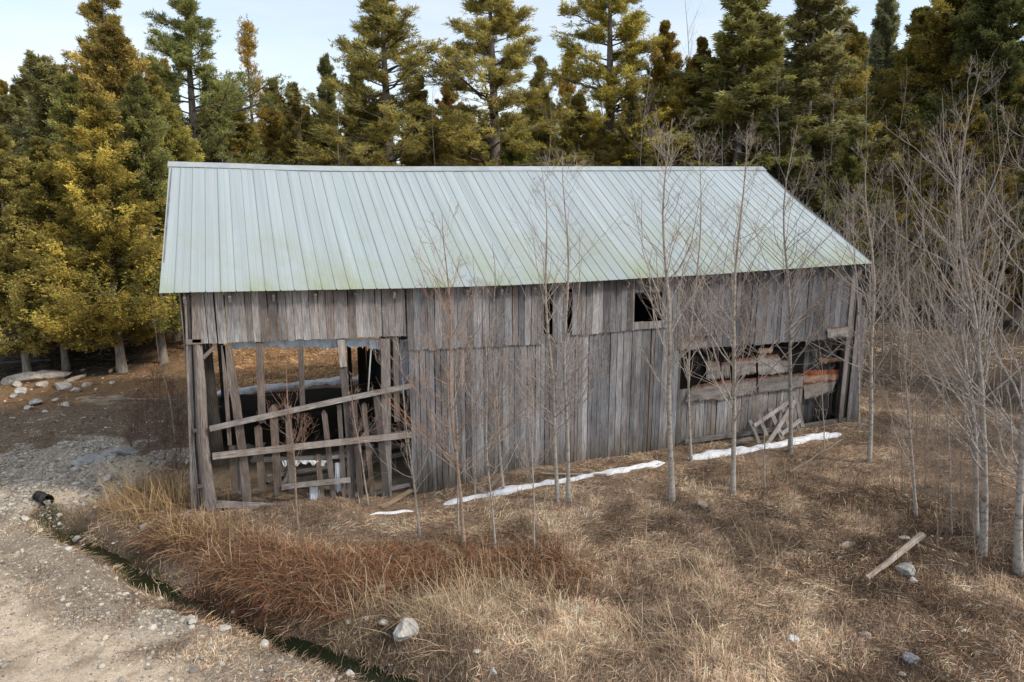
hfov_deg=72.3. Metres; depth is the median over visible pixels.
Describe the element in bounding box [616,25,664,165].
bare tree
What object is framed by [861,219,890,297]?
bare tree
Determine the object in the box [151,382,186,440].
brush bush
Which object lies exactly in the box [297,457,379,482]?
loose plank
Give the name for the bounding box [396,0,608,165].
pine tree
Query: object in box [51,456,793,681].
tall straw grass
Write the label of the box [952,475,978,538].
brush bush
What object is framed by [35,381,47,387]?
boulder
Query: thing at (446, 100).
spruce tree
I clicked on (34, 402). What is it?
boulder
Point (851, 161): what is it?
cedar tree
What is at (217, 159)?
cedar tree
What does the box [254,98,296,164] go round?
cedar tree
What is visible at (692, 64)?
cedar tree
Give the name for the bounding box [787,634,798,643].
boulder
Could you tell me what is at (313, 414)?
fallen plank
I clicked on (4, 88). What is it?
cedar tree
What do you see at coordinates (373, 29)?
pine tree
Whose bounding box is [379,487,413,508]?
fallen plank
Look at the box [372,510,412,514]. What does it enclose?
snow patch
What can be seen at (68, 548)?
stone
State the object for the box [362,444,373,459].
loose plank
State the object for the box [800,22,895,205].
cedar tree
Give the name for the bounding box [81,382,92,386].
boulder
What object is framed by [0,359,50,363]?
fallen tree
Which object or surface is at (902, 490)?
bare sapling
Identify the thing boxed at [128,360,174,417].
brush bush
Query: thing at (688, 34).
bare tree
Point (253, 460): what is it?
loose plank
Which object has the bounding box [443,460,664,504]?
snow patch
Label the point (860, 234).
bare tree
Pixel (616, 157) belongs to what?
cedar tree
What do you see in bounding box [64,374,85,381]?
boulder
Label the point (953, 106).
bare tree
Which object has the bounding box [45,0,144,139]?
pine tree
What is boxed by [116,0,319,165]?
pine tree
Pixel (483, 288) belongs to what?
bare sapling
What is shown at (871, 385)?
bare sapling
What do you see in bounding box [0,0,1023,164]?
sky
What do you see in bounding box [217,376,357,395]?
snow patch
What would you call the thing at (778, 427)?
loose board
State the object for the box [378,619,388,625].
stone
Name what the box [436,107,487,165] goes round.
cedar tree
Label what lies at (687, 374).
bare sapling
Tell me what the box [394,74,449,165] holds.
cedar tree
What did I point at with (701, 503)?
boulder
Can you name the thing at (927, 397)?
brush bush
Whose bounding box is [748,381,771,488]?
bare sapling
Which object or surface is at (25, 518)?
stone
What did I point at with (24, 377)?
boulder
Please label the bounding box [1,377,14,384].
boulder
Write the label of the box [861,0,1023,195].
cedar tree
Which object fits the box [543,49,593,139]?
pine tree
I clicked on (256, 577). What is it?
rust brown weeds
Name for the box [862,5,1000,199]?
cedar tree
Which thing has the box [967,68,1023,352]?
bare tree
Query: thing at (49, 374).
boulder
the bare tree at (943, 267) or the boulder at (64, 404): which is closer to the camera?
the boulder at (64, 404)
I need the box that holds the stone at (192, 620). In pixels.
[189,618,195,624]
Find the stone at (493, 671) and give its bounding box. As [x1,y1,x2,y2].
[490,667,496,674]
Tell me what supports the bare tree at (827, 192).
on the ground at (94, 651)
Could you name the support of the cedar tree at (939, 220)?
on the ground at (94, 651)
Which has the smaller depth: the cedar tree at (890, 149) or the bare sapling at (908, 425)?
the bare sapling at (908, 425)
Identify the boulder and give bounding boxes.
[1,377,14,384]
[7,372,44,382]
[12,381,21,387]
[14,387,27,396]
[24,405,32,409]
[28,399,42,405]
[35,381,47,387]
[37,370,71,378]
[54,382,71,390]
[60,402,69,406]
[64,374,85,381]
[70,387,80,391]
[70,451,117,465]
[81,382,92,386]
[102,446,138,455]
[103,474,113,482]
[127,478,138,486]
[393,618,418,641]
[696,500,707,507]
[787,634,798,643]
[839,541,855,547]
[859,631,870,638]
[895,562,915,575]
[901,652,919,663]
[909,576,917,582]
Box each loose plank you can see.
[246,444,265,454]
[250,442,265,462]
[265,467,286,482]
[267,461,346,476]
[282,472,287,483]
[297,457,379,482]
[325,447,345,459]
[355,440,394,473]
[361,439,436,453]
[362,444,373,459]
[368,421,377,442]
[391,416,420,431]
[391,446,436,458]
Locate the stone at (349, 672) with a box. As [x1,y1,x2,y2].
[344,669,354,678]
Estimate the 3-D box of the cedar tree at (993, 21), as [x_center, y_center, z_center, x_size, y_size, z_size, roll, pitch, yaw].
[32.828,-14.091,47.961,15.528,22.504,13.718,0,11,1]
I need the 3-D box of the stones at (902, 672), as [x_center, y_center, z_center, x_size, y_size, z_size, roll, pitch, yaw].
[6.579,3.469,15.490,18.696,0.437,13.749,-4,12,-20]
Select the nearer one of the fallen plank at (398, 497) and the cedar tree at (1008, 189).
the fallen plank at (398, 497)
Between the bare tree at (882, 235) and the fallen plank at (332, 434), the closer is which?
the fallen plank at (332, 434)
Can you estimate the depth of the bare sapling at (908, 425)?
13.77 m
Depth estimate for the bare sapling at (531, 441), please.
12.77 m
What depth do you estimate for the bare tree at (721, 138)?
45.54 m
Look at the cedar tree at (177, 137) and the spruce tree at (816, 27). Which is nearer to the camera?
the cedar tree at (177, 137)
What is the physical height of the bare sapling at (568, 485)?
7.596 m
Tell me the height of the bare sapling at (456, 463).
6.616 m
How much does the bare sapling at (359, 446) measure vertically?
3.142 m
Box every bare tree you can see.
[295,107,313,291]
[317,78,362,164]
[421,72,454,165]
[531,80,565,165]
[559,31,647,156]
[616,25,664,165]
[674,3,706,128]
[698,85,745,165]
[757,73,808,205]
[771,45,802,171]
[804,154,857,234]
[818,83,842,172]
[823,173,903,303]
[831,39,905,197]
[834,191,871,256]
[852,209,878,269]
[859,157,924,372]
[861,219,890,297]
[863,120,969,338]
[870,166,912,324]
[875,58,934,187]
[875,188,915,352]
[875,237,922,356]
[885,129,984,347]
[892,135,976,293]
[895,260,933,363]
[902,138,1005,375]
[911,212,957,342]
[924,87,1011,339]
[925,77,965,151]
[934,199,985,332]
[936,103,1023,293]
[936,243,981,332]
[942,182,991,321]
[961,203,1010,361]
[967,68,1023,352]
[978,166,1023,329]
[986,115,1023,333]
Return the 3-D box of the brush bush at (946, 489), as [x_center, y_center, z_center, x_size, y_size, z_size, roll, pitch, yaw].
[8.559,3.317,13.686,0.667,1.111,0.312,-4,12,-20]
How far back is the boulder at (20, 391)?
23.65 m
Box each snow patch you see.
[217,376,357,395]
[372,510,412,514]
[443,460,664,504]
[688,432,841,459]
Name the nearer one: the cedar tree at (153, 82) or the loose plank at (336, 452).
the loose plank at (336, 452)
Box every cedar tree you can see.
[0,79,17,117]
[0,92,184,372]
[0,125,109,372]
[0,136,130,370]
[1,215,55,356]
[9,83,29,113]
[21,74,115,348]
[63,22,150,198]
[90,74,221,364]
[141,73,201,340]
[146,104,238,320]
[198,79,248,162]
[224,109,270,293]
[249,79,294,163]
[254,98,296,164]
[269,114,314,164]
[296,113,319,165]
[301,104,313,118]
[305,100,346,165]
[333,73,398,288]
[363,102,404,165]
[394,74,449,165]
[428,116,445,157]
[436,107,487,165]
[483,127,502,161]
[500,114,534,165]
[519,106,542,157]
[547,94,606,165]
[591,92,673,165]
[592,109,602,145]
[635,19,720,165]
[663,36,728,165]
[726,33,811,128]
[750,58,812,178]
[772,119,827,211]
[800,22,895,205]
[811,165,852,233]
[813,127,896,271]
[844,30,894,110]
[847,210,886,264]
[852,191,922,313]
[856,32,867,50]
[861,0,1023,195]
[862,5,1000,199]
[867,33,900,43]
[867,146,907,231]
[868,119,941,303]
[886,197,941,317]
[898,0,1023,187]
[901,94,1019,306]
[902,184,990,321]
[923,162,961,202]
[942,164,1023,313]
[954,82,1023,308]
[980,170,1023,324]
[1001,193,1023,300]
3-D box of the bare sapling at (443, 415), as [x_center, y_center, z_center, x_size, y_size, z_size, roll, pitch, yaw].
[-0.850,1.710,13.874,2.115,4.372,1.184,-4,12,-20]
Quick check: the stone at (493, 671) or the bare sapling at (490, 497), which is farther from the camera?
the bare sapling at (490, 497)
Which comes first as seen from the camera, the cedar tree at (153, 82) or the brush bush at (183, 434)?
the brush bush at (183, 434)
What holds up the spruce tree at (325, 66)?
on the ground at (94, 651)
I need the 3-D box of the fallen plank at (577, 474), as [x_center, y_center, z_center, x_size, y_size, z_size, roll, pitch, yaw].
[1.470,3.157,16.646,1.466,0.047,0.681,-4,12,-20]
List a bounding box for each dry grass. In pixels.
[0,302,1022,466]
[0,375,1023,681]
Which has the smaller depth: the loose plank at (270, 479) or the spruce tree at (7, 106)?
the loose plank at (270, 479)
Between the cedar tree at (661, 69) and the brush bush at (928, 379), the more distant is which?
the cedar tree at (661, 69)
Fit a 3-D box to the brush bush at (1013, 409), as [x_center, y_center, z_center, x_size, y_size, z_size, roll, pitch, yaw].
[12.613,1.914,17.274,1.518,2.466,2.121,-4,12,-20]
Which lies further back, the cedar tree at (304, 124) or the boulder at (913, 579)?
the cedar tree at (304, 124)
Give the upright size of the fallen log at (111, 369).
0.138 m
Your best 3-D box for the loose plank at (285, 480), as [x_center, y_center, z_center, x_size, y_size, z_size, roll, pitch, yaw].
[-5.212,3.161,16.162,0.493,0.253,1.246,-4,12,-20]
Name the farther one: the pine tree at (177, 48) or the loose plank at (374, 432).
the pine tree at (177, 48)
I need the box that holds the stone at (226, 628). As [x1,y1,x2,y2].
[219,625,230,630]
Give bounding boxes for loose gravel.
[0,406,954,681]
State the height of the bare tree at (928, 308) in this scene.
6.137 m
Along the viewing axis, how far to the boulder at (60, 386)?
24.58 m
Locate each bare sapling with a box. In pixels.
[150,303,187,440]
[257,360,319,529]
[347,370,387,505]
[362,302,459,538]
[373,200,550,546]
[420,321,520,530]
[422,300,545,546]
[426,253,535,494]
[452,244,557,488]
[483,153,631,502]
[494,360,578,548]
[499,148,635,502]
[617,106,756,501]
[650,114,833,494]
[650,122,755,460]
[688,124,909,451]
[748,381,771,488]
[792,138,959,462]
[807,331,833,449]
[823,184,918,427]
[859,243,956,516]
[869,47,1023,555]
[874,410,928,496]
[888,269,1016,534]
[892,107,1023,534]
[895,426,965,518]
[897,97,1023,575]
[897,447,980,552]
[923,412,978,494]
[953,460,1006,575]
[957,464,1015,564]
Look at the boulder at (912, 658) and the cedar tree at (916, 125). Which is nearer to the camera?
the boulder at (912, 658)
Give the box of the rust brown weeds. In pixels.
[106,500,660,644]
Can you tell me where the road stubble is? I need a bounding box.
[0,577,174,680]
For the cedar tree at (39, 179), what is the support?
on the ground at (94, 651)
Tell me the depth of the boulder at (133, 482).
16.14 m
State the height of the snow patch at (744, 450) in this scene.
0.205 m
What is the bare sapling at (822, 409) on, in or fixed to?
on the ground at (94, 651)
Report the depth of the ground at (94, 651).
15.11 m
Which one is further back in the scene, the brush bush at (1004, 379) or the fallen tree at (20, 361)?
the fallen tree at (20, 361)
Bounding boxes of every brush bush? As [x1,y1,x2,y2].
[115,389,152,434]
[121,386,162,447]
[121,408,153,447]
[125,387,153,417]
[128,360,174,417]
[141,368,168,408]
[147,399,174,434]
[148,405,187,459]
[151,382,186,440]
[153,416,191,453]
[159,373,183,408]
[159,385,187,421]
[169,429,191,469]
[172,402,188,440]
[860,355,941,435]
[868,453,905,492]
[878,339,945,433]
[894,350,947,418]
[902,338,941,423]
[906,432,939,487]
[908,377,951,422]
[928,371,950,424]
[928,374,985,441]
[929,361,977,426]
[937,487,965,532]
[950,493,994,547]
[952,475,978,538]
[972,389,1019,425]
[985,348,1021,423]
[985,376,1015,435]
[988,418,1018,466]
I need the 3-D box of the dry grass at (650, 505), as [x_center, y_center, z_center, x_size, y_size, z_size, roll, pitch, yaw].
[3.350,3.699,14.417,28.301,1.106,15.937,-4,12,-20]
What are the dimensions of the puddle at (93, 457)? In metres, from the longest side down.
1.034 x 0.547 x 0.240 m
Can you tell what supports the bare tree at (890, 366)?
on the ground at (94, 651)
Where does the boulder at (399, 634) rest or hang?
on the ground at (94, 651)
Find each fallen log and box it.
[108,359,128,372]
[864,532,925,579]
[911,535,946,552]
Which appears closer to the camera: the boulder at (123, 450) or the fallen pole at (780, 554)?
the fallen pole at (780, 554)
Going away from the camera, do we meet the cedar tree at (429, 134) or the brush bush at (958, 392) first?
the brush bush at (958, 392)
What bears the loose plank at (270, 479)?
on the ground at (94, 651)
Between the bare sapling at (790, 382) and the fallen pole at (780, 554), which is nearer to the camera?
the fallen pole at (780, 554)
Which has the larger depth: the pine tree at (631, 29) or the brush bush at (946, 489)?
the pine tree at (631, 29)
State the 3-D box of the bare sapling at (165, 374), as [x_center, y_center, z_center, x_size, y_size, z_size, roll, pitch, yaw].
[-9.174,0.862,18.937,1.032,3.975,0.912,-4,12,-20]
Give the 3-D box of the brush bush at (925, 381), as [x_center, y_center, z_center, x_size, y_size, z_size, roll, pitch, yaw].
[12.100,1.315,20.791,1.254,2.301,1.365,-4,12,-20]
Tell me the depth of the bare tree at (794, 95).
46.02 m
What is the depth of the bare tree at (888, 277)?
29.47 m
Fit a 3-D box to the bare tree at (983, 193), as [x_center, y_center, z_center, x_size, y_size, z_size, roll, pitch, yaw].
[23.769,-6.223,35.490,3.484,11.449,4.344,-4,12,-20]
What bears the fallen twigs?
on the ground at (94, 651)
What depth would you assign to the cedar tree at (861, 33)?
64.00 m
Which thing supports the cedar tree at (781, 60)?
on the ground at (94, 651)
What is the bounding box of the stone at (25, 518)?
[21,515,29,520]
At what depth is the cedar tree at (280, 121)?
46.02 m
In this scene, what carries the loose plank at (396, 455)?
on the ground at (94, 651)
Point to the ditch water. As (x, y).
(325, 655)
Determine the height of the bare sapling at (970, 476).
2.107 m
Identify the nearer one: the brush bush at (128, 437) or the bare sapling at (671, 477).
the bare sapling at (671, 477)
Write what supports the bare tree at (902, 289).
on the ground at (94, 651)
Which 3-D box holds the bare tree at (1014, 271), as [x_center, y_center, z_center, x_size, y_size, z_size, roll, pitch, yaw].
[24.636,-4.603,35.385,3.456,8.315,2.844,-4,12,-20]
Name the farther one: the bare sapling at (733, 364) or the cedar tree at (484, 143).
the cedar tree at (484, 143)
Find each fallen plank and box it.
[266,411,327,419]
[280,421,362,454]
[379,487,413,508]
[540,472,606,475]
[736,436,752,444]
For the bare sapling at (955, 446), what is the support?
on the ground at (94, 651)
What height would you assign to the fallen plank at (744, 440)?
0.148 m
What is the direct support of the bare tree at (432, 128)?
on the ground at (94, 651)
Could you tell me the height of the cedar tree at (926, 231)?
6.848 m
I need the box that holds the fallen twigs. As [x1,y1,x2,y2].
[0,319,1023,681]
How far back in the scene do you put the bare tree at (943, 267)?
28.16 m
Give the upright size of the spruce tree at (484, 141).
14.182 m
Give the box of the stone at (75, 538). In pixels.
[72,535,80,541]
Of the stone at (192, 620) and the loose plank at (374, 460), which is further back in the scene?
the loose plank at (374, 460)
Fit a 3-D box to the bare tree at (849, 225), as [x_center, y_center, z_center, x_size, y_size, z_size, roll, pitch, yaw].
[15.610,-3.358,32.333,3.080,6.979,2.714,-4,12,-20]
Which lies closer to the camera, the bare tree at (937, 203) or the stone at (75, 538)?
the stone at (75, 538)
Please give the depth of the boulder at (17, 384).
24.75 m
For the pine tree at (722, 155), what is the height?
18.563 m
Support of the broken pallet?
on the ground at (94, 651)
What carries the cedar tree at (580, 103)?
on the ground at (94, 651)
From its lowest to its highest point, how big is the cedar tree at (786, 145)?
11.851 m
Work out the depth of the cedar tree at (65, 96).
28.88 m
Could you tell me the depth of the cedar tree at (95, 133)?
25.07 m
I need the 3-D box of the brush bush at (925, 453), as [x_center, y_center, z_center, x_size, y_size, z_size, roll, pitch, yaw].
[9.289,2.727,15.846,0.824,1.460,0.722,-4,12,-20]
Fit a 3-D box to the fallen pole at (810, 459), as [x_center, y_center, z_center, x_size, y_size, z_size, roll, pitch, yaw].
[7.888,2.929,18.060,3.110,0.110,1.377,-4,12,-20]
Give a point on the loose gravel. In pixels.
(144, 626)
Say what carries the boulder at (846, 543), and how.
on the ground at (94, 651)
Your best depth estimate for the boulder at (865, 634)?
10.46 m
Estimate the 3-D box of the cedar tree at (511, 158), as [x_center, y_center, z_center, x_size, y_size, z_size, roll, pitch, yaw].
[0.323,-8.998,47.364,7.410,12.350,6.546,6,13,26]
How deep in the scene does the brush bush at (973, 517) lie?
12.94 m
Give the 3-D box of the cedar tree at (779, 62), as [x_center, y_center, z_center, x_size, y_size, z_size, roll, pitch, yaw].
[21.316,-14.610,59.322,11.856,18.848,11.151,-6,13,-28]
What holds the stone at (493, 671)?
on the ground at (94, 651)
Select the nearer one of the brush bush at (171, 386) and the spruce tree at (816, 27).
the brush bush at (171, 386)
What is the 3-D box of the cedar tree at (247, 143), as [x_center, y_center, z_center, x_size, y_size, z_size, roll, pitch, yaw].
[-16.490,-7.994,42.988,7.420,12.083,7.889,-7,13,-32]
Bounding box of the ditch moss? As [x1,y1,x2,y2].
[30,500,467,681]
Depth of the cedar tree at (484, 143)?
64.51 m
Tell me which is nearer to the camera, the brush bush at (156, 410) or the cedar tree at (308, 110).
the brush bush at (156, 410)
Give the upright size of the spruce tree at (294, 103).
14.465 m
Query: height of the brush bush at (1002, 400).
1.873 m
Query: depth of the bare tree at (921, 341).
30.07 m
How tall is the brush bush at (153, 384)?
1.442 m
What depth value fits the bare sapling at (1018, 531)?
11.79 m
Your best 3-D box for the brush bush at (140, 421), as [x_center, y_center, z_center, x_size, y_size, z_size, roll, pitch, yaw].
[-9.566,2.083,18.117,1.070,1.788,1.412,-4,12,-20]
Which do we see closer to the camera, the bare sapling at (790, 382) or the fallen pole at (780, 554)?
the fallen pole at (780, 554)
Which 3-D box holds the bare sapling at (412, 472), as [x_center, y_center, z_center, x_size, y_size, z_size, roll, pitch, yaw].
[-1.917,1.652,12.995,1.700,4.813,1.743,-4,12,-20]
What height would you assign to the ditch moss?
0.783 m
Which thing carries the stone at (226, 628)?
on the ground at (94, 651)
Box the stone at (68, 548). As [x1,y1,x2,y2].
[63,546,72,550]
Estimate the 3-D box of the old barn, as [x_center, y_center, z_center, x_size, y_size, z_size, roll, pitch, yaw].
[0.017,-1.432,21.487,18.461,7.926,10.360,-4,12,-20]
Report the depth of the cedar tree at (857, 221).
42.23 m
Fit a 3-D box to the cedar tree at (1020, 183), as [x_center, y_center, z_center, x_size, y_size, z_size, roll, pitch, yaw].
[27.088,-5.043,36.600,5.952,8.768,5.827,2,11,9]
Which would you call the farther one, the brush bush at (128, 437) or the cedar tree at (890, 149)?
the cedar tree at (890, 149)
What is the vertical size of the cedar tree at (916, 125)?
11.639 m
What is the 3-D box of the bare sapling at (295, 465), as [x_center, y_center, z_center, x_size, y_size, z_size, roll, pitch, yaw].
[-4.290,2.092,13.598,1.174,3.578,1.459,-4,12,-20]
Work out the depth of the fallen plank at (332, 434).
19.07 m
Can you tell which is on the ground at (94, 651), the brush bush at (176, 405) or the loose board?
the brush bush at (176, 405)
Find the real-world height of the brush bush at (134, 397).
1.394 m
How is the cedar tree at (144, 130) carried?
on the ground at (94, 651)
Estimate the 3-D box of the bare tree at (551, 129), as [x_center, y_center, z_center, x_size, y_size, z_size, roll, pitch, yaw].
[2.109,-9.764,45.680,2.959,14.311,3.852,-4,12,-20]
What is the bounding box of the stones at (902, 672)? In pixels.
[387,408,1017,681]
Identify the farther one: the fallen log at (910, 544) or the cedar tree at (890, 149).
the cedar tree at (890, 149)
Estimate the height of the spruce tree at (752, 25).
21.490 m
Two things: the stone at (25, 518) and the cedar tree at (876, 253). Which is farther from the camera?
the cedar tree at (876, 253)
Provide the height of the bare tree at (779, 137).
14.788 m
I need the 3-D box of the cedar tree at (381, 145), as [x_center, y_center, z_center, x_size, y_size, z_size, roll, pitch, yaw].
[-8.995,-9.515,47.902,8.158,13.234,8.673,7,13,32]
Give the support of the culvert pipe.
on the ground at (94, 651)
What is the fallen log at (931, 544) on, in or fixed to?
on the ground at (94, 651)
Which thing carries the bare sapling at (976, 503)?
on the ground at (94, 651)
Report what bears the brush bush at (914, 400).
on the ground at (94, 651)
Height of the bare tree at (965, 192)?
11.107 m
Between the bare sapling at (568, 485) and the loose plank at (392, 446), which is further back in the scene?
the loose plank at (392, 446)
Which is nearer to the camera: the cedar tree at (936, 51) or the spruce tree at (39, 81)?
the spruce tree at (39, 81)
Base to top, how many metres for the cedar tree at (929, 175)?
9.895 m
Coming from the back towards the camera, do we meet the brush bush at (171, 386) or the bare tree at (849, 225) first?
the bare tree at (849, 225)
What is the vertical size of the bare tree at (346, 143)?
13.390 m
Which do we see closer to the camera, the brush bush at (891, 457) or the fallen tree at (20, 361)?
the brush bush at (891, 457)
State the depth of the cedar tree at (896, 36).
63.23 m
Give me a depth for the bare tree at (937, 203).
36.80 m
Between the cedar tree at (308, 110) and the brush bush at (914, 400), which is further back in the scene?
the cedar tree at (308, 110)
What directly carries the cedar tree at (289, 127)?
on the ground at (94, 651)
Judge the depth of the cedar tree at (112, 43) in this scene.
30.68 m
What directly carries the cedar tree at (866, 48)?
on the ground at (94, 651)
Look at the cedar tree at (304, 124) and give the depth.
45.39 m
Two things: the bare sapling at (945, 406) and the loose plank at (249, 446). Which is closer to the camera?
the bare sapling at (945, 406)
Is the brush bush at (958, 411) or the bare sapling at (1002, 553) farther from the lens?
the brush bush at (958, 411)
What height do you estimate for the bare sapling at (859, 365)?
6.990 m
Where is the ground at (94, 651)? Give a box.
[0,289,1023,681]
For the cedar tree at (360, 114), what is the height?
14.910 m
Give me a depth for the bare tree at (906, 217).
32.17 m
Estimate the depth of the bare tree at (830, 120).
44.28 m
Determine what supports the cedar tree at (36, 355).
on the ground at (94, 651)
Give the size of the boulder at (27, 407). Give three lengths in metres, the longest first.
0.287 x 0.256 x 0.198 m
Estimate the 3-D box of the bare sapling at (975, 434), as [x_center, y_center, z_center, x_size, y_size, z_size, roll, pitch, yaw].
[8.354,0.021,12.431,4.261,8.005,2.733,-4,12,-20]
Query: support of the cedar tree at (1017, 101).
on the ground at (94, 651)
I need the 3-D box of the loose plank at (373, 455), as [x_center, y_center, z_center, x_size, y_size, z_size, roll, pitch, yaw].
[-3.383,2.855,17.265,1.207,0.453,1.212,-4,12,-20]
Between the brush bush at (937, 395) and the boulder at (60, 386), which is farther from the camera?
the boulder at (60, 386)
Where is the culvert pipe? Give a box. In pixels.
[32,491,53,504]
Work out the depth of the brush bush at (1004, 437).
16.96 m
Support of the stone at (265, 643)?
on the ground at (94, 651)
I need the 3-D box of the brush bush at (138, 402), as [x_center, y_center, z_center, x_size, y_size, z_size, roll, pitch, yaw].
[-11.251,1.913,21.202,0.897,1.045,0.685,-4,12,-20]
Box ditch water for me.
[76,542,417,681]
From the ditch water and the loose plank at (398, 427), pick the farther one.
the loose plank at (398, 427)
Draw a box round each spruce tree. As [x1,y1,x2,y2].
[0,93,32,160]
[2,49,168,346]
[55,63,71,93]
[148,57,183,116]
[282,81,314,141]
[309,52,341,134]
[433,83,464,157]
[478,118,489,158]
[542,132,553,164]
[654,0,835,209]
[717,0,899,217]
[849,0,903,157]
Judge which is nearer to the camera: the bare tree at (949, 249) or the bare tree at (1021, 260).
the bare tree at (949, 249)
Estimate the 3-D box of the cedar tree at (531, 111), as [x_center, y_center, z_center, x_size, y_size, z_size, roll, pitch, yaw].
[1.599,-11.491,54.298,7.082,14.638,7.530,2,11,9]
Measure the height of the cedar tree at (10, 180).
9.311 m
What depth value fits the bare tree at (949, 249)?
24.83 m
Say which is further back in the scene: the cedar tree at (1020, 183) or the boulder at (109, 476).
the cedar tree at (1020, 183)
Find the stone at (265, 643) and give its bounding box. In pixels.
[258,639,268,647]
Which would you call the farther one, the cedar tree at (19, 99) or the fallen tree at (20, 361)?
the cedar tree at (19, 99)
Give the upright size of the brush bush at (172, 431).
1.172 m
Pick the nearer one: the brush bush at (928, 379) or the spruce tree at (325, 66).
the brush bush at (928, 379)
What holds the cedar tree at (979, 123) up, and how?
on the ground at (94, 651)
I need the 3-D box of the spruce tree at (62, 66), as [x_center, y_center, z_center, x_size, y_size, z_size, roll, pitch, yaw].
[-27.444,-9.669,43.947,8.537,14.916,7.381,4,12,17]
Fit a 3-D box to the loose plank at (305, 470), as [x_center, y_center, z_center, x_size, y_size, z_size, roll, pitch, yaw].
[-4.870,3.086,16.773,1.885,0.155,0.159,-4,12,-20]
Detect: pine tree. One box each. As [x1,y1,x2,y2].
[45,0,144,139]
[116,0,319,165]
[230,14,273,292]
[288,0,507,165]
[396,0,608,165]
[500,55,567,160]
[517,0,695,165]
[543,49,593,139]
[712,65,743,162]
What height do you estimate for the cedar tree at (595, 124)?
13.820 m
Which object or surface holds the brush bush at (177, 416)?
on the ground at (94, 651)
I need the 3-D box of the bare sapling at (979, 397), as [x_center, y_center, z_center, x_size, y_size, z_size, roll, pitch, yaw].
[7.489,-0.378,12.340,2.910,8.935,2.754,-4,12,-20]
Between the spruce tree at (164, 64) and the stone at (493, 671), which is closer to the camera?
the stone at (493, 671)
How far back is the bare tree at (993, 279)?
27.75 m
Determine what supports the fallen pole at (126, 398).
on the ground at (94, 651)
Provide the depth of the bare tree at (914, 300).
27.83 m
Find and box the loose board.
[765,400,795,442]
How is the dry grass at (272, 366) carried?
on the ground at (94, 651)
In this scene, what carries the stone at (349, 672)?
on the ground at (94, 651)
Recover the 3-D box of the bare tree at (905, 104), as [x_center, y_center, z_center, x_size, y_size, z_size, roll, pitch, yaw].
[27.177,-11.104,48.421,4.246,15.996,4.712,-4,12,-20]
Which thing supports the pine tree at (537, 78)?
on the ground at (94, 651)
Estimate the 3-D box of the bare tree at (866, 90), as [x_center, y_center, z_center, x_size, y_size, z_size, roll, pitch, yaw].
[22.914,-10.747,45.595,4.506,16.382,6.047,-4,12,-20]
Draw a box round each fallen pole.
[89,397,177,399]
[770,539,800,563]
[787,438,844,473]
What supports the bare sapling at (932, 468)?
on the ground at (94, 651)
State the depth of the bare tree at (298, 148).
41.63 m
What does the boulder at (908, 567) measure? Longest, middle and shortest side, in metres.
0.321 x 0.279 x 0.222 m
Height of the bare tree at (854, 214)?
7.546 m
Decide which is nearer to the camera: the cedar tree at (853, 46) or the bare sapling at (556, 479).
the bare sapling at (556, 479)
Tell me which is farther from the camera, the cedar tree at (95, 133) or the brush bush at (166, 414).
the cedar tree at (95, 133)
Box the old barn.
[159,161,871,512]
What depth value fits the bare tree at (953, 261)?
33.98 m
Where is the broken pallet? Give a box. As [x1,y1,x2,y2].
[748,395,804,443]
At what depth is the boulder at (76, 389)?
24.08 m
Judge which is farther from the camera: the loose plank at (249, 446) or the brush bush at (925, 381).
the brush bush at (925, 381)
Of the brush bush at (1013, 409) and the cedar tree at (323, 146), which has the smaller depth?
the brush bush at (1013, 409)
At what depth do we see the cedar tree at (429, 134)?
49.88 m
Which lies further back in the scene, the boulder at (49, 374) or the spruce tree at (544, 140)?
the spruce tree at (544, 140)
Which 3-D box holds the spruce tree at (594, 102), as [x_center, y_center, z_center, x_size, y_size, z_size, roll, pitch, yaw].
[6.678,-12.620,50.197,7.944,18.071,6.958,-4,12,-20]
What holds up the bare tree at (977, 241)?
on the ground at (94, 651)
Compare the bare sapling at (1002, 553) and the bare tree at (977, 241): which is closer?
the bare sapling at (1002, 553)
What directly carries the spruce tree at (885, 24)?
on the ground at (94, 651)
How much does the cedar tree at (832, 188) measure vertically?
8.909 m
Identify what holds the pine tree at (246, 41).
on the ground at (94, 651)
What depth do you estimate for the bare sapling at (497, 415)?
15.36 m
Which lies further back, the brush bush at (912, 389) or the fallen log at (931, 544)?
the brush bush at (912, 389)
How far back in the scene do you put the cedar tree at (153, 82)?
30.94 m

